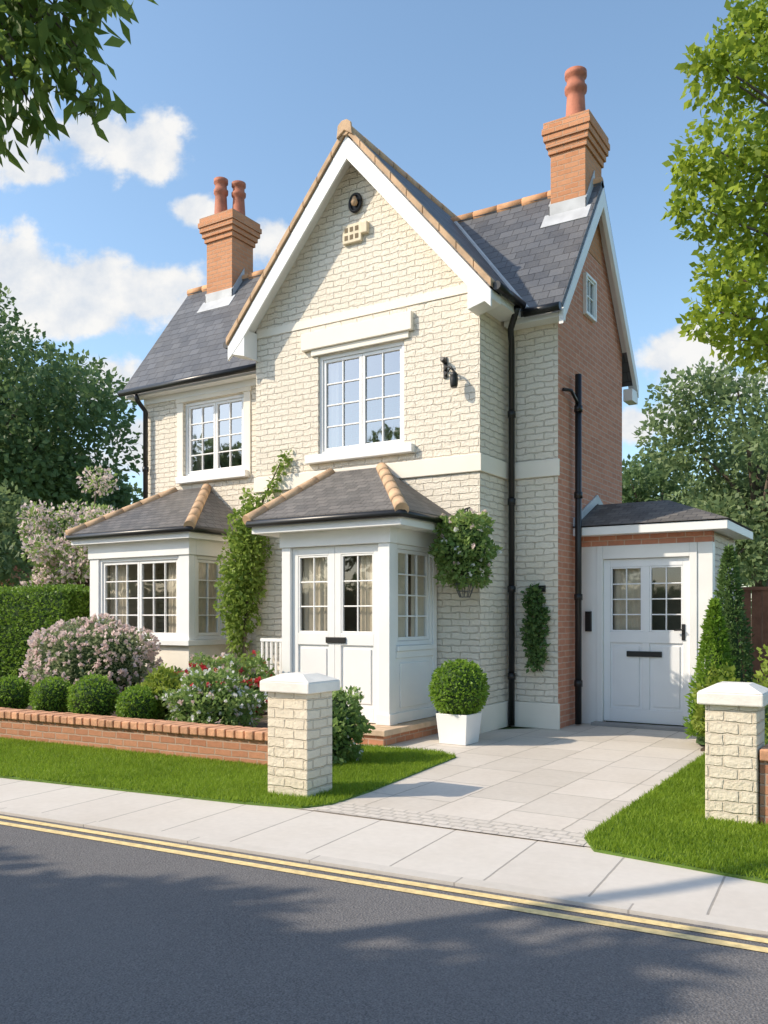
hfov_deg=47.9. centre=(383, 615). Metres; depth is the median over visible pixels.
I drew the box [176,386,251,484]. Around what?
window
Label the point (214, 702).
white flower bush
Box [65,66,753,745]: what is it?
house
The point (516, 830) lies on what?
sett strip
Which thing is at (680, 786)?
lawn grass
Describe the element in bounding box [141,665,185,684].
fern
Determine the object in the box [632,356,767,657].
garden tree
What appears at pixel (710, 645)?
conifer
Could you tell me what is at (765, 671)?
golden bush
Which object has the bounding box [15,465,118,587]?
blossom tree
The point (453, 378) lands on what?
wall lamp
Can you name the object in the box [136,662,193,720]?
lime bush
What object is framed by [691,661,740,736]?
golden shrub
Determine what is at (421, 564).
window
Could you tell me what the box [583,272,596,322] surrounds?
window
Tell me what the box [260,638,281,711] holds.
railing
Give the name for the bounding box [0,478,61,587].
garden tree
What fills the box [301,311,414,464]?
window
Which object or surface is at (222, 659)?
rose bush
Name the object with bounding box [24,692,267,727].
flower bed
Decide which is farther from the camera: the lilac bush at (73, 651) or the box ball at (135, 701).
the lilac bush at (73, 651)
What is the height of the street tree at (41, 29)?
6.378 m
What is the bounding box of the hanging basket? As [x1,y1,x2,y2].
[427,507,502,597]
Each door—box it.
[293,546,334,677]
[326,544,377,722]
[604,557,688,725]
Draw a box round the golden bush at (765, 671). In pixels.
[747,644,767,744]
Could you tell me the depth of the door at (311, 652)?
10.29 m
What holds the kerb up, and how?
on the ground
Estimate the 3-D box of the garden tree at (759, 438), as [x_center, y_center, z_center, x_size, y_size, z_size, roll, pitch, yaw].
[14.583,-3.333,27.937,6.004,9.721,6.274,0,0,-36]
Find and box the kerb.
[0,807,767,935]
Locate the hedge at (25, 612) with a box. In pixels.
[0,582,89,689]
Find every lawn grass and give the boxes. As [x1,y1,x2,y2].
[0,737,455,806]
[584,751,767,879]
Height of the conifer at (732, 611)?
2.197 m
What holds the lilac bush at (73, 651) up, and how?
on the flower bed at (262, 724)
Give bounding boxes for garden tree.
[0,282,142,530]
[0,429,142,566]
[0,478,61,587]
[622,441,740,578]
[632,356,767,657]
[638,431,759,577]
[724,397,767,500]
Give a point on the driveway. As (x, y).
(582, 777)
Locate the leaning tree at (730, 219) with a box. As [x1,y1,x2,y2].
[660,0,767,374]
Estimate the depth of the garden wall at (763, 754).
5.73 m
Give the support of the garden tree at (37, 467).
on the garden ground at (509, 727)
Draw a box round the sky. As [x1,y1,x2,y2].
[0,0,767,607]
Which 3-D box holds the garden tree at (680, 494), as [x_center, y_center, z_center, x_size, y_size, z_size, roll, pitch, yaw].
[12.746,-2.814,34.059,6.988,8.688,6.162,0,0,13]
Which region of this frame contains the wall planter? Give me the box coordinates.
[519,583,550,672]
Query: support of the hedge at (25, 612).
on the flower bed at (262, 724)
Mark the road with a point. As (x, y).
(97, 926)
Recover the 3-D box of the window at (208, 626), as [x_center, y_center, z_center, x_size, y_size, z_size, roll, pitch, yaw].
[-2.580,-0.265,12.618,0.085,1.204,0.596,0,0,32]
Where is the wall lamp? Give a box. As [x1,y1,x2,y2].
[440,357,457,387]
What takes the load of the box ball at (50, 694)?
on the flower bed at (262, 724)
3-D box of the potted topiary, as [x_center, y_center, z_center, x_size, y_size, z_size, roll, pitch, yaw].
[0.826,0.927,9.504,0.708,0.933,0.686,0,0,32]
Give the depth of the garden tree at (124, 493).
27.03 m
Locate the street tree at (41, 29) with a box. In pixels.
[0,0,157,171]
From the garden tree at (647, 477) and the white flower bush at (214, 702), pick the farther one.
the garden tree at (647, 477)
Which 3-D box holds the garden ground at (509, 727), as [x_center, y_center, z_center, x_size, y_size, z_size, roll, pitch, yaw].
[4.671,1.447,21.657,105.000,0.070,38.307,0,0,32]
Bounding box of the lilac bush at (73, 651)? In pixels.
[18,613,163,693]
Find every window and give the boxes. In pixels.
[100,555,178,639]
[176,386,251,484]
[196,555,222,639]
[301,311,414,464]
[396,544,431,645]
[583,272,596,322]
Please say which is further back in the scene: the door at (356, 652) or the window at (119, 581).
the window at (119, 581)
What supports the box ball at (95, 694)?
on the flower bed at (262, 724)
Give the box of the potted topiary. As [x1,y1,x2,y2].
[428,658,489,745]
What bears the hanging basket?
attached to the house at (351, 314)
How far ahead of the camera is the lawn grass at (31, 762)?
7.66 m
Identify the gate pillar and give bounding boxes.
[260,672,339,796]
[697,681,767,823]
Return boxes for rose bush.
[165,651,262,711]
[238,650,275,717]
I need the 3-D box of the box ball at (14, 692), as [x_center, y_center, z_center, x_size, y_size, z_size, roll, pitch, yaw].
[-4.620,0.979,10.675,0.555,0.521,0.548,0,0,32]
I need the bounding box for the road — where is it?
[0,814,767,1023]
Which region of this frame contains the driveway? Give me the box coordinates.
[299,723,704,846]
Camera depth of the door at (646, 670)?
10.90 m
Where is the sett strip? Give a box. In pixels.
[314,802,586,845]
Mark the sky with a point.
(102, 244)
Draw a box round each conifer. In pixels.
[683,596,737,744]
[703,543,755,681]
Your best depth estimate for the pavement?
5.25 m
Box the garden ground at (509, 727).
[501,649,751,728]
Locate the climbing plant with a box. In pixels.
[212,450,293,674]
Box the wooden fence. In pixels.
[735,587,767,683]
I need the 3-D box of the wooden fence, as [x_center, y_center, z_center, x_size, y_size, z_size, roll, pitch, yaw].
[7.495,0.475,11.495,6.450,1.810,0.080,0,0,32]
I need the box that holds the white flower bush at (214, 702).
[155,666,267,726]
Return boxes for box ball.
[0,674,31,708]
[28,676,73,712]
[66,672,119,715]
[114,684,159,718]
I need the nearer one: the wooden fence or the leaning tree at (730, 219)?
the leaning tree at (730, 219)
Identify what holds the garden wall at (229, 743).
on the garden ground at (509, 727)
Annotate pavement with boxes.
[0,778,767,923]
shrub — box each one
[332,685,375,765]
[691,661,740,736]
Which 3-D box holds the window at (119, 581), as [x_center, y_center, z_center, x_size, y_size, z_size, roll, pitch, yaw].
[-3.587,-0.265,12.860,1.696,1.204,0.175,0,0,32]
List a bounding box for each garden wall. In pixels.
[0,707,267,766]
[759,744,767,824]

